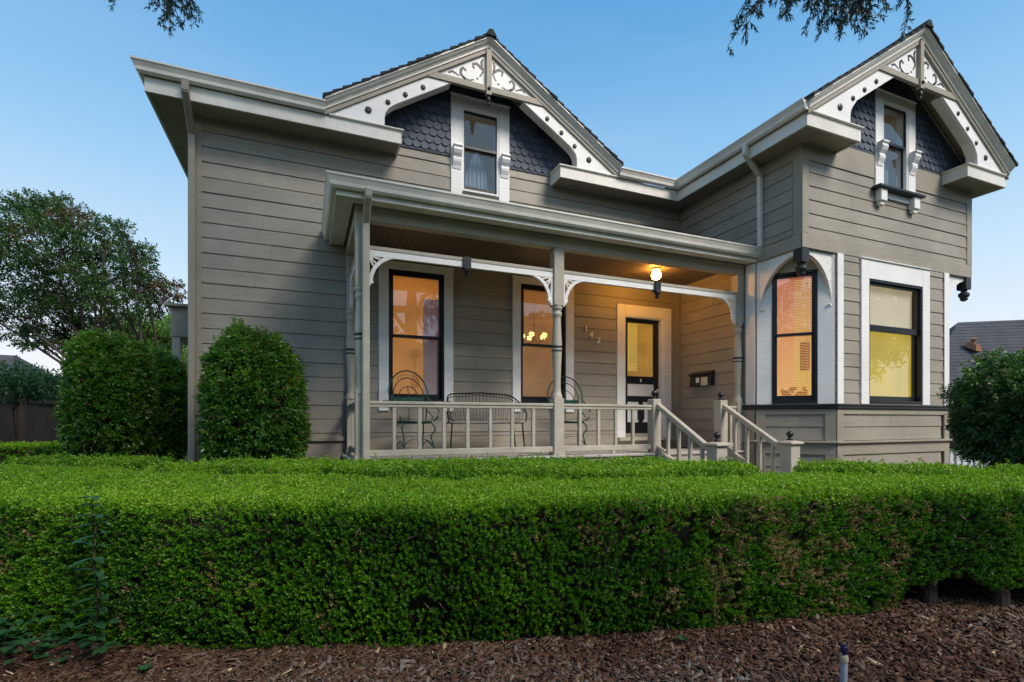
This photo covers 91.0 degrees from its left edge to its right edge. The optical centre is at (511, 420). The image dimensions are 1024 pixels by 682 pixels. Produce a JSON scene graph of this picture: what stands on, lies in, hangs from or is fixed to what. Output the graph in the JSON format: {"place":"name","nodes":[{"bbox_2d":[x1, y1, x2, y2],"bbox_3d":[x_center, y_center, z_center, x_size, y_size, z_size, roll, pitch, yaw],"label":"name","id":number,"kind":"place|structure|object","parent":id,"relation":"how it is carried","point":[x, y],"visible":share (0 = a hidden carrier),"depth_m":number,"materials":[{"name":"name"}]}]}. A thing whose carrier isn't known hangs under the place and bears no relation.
{"place":"outdoors","nodes":[
{"label":"outdoors","id":0,"kind":"place"},
{"bbox_2d":[0,355,53,376],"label":"neighbour house","id":1,"kind":"structure","parent":0,"point":[8,357],"depth_m":31.92,"materials":[{"name":"grey"}]},
{"bbox_2d":[0,578,1023,681],"bbox_3d":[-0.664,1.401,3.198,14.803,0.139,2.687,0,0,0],"label":"bark mulch","id":2,"kind":"object","parent":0,"point":[882,661],"visible":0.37,"depth_m":2.97,"materials":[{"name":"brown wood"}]},
{"bbox_2d":[0,607,121,664],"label":"ivy patch","id":3,"kind":"object","parent":2,"relation":"on","point":[18,640],"visible":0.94,"depth_m":2.92,"materials":[{"name":"green plant"}]},
{"bbox_2d":[65,496,108,641],"bbox_3d":[-2.359,0.861,2.798,0.291,0.866,0.170,0,0,42],"label":"sapling","id":4,"kind":"object","parent":2,"relation":"on","point":[100,575],"visible":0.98,"depth_m":2.81,"materials":[{"name":"green plant"}]},
{"bbox_2d":[2,451,181,471],"bbox_3d":[-5.006,0.924,5.904,2.175,1.253,0.922,0,0,12],"label":"hedge","id":5,"kind":"object","parent":2,"relation":"on","point":[126,461],"visible":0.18,"depth_m":5.73,"materials":[{"name":"green plant"}]},
{"bbox_2d":[136,662,152,670],"bbox_3d":[-2.034,1.375,2.794,0.086,0.029,0.090,0,0,-22],"label":"seedling","id":6,"kind":"object","parent":2,"relation":"on","point":[146,666],"visible":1,"depth_m":2.80,"materials":[{"name":"green plant"}]},
{"bbox_2d":[142,451,762,481],"bbox_3d":[-0.601,0.976,5.110,6.276,1.286,1.625,0,0,-2],"label":"hedge","id":7,"kind":"object","parent":2,"relation":"on","point":[579,468],"visible":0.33,"depth_m":4.84,"materials":[{"name":"green plant"}]},
{"bbox_2d":[493,654,502,663],"bbox_3d":[-0.079,1.377,2.921,0.063,0.019,0.109,0,0,-22],"label":"fallen leaf","id":8,"kind":"object","parent":2,"relation":"on","point":[498,658],"visible":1,"depth_m":2.92,"materials":[{"name":"brown plant"}]},
{"bbox_2d":[0,459,1023,650],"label":"hedge","id":9,"kind":"object","parent":2,"relation":"on","point":[240,560],"visible":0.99,"depth_m":3.23,"materials":[{"name":"green plant"}]},
{"bbox_2d":[675,634,688,640],"bbox_3d":[1.077,1.375,3.168,0.086,0.029,0.090,0,0,-22],"label":"seedling","id":10,"kind":"object","parent":2,"relation":"on","point":[682,638],"visible":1,"depth_m":3.18,"materials":[{"name":"green plant"}]},
{"bbox_2d":[840,643,848,681],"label":"sprinkler","id":11,"kind":"object","parent":2,"relation":"on","point":[844,659],"visible":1,"depth_m":2.35,"materials":[{"name":"grey plastic"}]},
{"bbox_2d":[891,613,902,616],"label":"fallen leaf","id":12,"kind":"object","parent":2,"relation":"on","point":[894,614],"visible":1,"depth_m":3.56,"materials":[{"name":"brown plant"}]},
{"bbox_2d":[791,456,1023,476],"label":"hedge","id":13,"kind":"object","parent":2,"relation":"on","point":[937,467],"visible":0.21,"depth_m":4.91,"materials":[{"name":"green plant"}]},
{"bbox_2d":[936,346,1023,468],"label":"round shrub","id":14,"kind":"object","parent":2,"relation":"on","point":[985,405],"visible":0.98,"depth_m":5.65,"materials":[{"name":"green plant"}]},
{"bbox_2d":[0,0,1023,375],"label":"sky","id":15,"kind":"structure","parent":0,"point":[657,82],"materials":[{"name":"blue"}]},
{"bbox_2d":[949,448,985,466],"bbox_3d":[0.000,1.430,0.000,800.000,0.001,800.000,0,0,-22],"label":"ground","id":16,"kind":"structure","parent":0,"point":[953,452],"depth_m":20.67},
{"bbox_2d":[0,389,61,442],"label":"board fence","id":17,"kind":"object","parent":16,"relation":"on","point":[36,423],"visible":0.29,"depth_m":12.75,"materials":[{"name":"brown wood"}]},
{"bbox_2d":[0,354,62,441],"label":"tree","id":18,"kind":"object","parent":16,"relation":"on","point":[15,378],"visible":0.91,"depth_m":10.26,"materials":[{"name":"green plant"}]},
{"bbox_2d":[0,440,65,462],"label":"hedge","id":19,"kind":"object","parent":16,"relation":"on","point":[22,448],"visible":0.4,"depth_m":9.74,"materials":[{"name":"green plant"}]},
{"bbox_2d":[0,187,187,365],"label":"deciduous tree","id":20,"kind":"object","parent":16,"relation":"on","point":[42,302],"visible":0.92,"depth_m":16.06,"materials":[{"name":"green plant"}]},
{"bbox_2d":[53,325,158,456],"bbox_3d":[-5.928,0.021,7.400,1.264,2.760,1.276,0,0,-22],"label":"round shrub","id":21,"kind":"object","parent":16,"relation":"on","point":[107,400],"visible":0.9,"depth_m":7.04,"materials":[{"name":"green plant"}]},
{"bbox_2d":[102,310,187,366],"bbox_3d":[-15.976,-1.730,22.009,6.008,6.484,4.210,0,0,2],"label":"deciduous tree","id":22,"kind":"object","parent":16,"relation":"on","point":[163,331],"visible":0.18,"depth_m":21.22,"materials":[{"name":"green plant"}]},
{"bbox_2d":[137,346,187,460],"bbox_3d":[-6.327,0.017,9.085,1.185,2.768,1.190,0,0,-22],"label":"round shrub","id":23,"kind":"object","parent":16,"relation":"on","point":[171,433],"visible":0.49,"depth_m":8.90,"materials":[{"name":"green plant"}]},
{"bbox_2d":[158,342,187,415],"bbox_3d":[-12.552,-0.663,19.086,2.744,4.332,4.041,0,0,-22],"label":"deciduous tree","id":24,"kind":"object","parent":16,"relation":"on","point":[184,354],"visible":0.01,"depth_m":18.31,"materials":[{"name":"green plant"}]},
{"bbox_2d":[191,317,313,461],"bbox_3d":[-3.198,0.068,6.286,1.349,2.668,1.412,0,0,-22],"label":"round shrub","id":25,"kind":"object","parent":16,"relation":"on","point":[252,390],"visible":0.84,"depth_m":5.88,"materials":[{"name":"green plant"}]},
{"bbox_2d":[104,0,914,56],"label":"overhanging tree","id":26,"kind":"object","parent":16,"relation":"on","point":[853,6],"visible":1,"depth_m":3.36,"materials":[{"name":"green plant"}]},
{"bbox_2d":[130,19,1017,473],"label":"victorian house","id":27,"kind":"structure","parent":16,"relation":"on","point":[452,213],"depth_m":7.95,"materials":[{"name":"paint"}]},
{"bbox_2d":[388,370,439,448],"bbox_3d":[-1.436,-0.133,7.322,0.662,1.255,0.601,0,0,-30],"label":"garden chair","id":28,"kind":"object","parent":27,"relation":"on","point":[418,398],"visible":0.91,"depth_m":7.43,"materials":[{"name":"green metal"}]},
{"bbox_2d":[410,351,419,392],"bbox_3d":[-1.631,-0.705,8.464,0.180,1.010,0.180,0,0,-22],"label":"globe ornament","id":29,"kind":"object","parent":27,"relation":"in","point":[414,369],"visible":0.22,"depth_m":8.41,"materials":[{"name":"orange ceramic"}]},
{"bbox_2d":[378,260,453,410],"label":"window","id":30,"kind":"structure","parent":27,"relation":"in","point":[416,300],"depth_m":8.03,"materials":[{"name":"glass"}]},
{"bbox_2d":[450,92,510,201],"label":"window","id":31,"kind":"structure","parent":27,"relation":"in","point":[480,156],"depth_m":8.41,"materials":[{"name":"white paint"}]},
{"bbox_2d":[446,392,526,447],"bbox_3d":[-0.429,0.020,7.720,1.260,0.942,0.496,0,0,-20],"label":"garden bench","id":32,"kind":"object","parent":27,"relation":"on","point":[481,422],"visible":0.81,"depth_m":7.81,"materials":[{"name":"brown metal"}]},
{"bbox_2d":[524,298,546,342],"bbox_3d":[0.407,-1.871,9.428,0.521,0.859,0.499,0,0,-22],"label":"chandelier","id":33,"kind":"object","parent":27,"relation":"hanging from","point":[534,332],"visible":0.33,"depth_m":9.40,"materials":[{"name":"yellow metal"}]},
{"bbox_2d":[511,275,573,411],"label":"window","id":34,"kind":"structure","parent":27,"relation":"in","point":[532,364],"depth_m":8.85,"materials":[{"name":"glass"}]},
{"bbox_2d":[547,376,590,445],"bbox_3d":[0.920,-0.133,8.265,0.662,1.255,0.601,0,0,-8],"label":"garden chair","id":35,"kind":"object","parent":27,"relation":"on","point":[573,401],"visible":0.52,"depth_m":8.46,"materials":[{"name":"green metal"}]},
{"bbox_2d":[625,318,658,432],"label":"door","id":36,"kind":"structure","parent":27,"relation":"in","point":[641,336],"depth_m":9.69,"materials":[{"name":"black paint"}]},
{"bbox_2d":[688,370,714,386],"bbox_3d":[3.478,-0.777,9.260,0.136,0.274,0.550,0,0,-22],"label":"mailbox","id":37,"kind":"object","parent":27,"relation":"attached to","point":[703,378],"visible":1,"depth_m":9.18,"materials":[{"name":"black paint"}]},
{"bbox_2d":[781,387,806,395],"bbox_3d":[4.729,-0.422,8.433,0.405,0.285,0.148,0,0,27],"label":"flower vase","id":38,"kind":"object","parent":27,"relation":"in","point":[792,392],"visible":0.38,"depth_m":8.43,"materials":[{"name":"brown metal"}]},
{"bbox_2d":[772,269,817,402],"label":"window","id":39,"kind":"structure","parent":27,"relation":"in","point":[783,297],"depth_m":8.10,"materials":[{"name":"glass"}]},
{"bbox_2d":[800,343,809,369],"bbox_3d":[5.110,-1.110,8.671,0.260,0.500,0.040,0,0,26],"label":"framed picture","id":40,"kind":"object","parent":27,"relation":"attached to","point":[804,356],"visible":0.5,"depth_m":8.68,"materials":[{"name":"brown metal"}]},
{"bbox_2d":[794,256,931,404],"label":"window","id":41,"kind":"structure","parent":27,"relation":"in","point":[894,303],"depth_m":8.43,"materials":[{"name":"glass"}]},
{"bbox_2d":[871,88,925,214],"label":"window","id":42,"kind":"structure","parent":27,"relation":"in","point":[897,158],"depth_m":8.36,"materials":[{"name":"white paint"}]},
{"bbox_2d":[949,451,992,467],"bbox_3d":[9.904,0.965,10.183,4.950,0.770,0.065,0,0,-22],"label":"picket fence","id":43,"kind":"object","parent":16,"relation":"on","point":[957,461],"visible":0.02,"depth_m":9.58,"materials":[{"name":"white paint"}]},
{"bbox_2d":[949,320,1023,447],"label":"neighbour house","id":44,"kind":"structure","parent":0,"point":[967,340],"depth_m":28.05,"materials":[{"name":"grey wood"}]}
]}

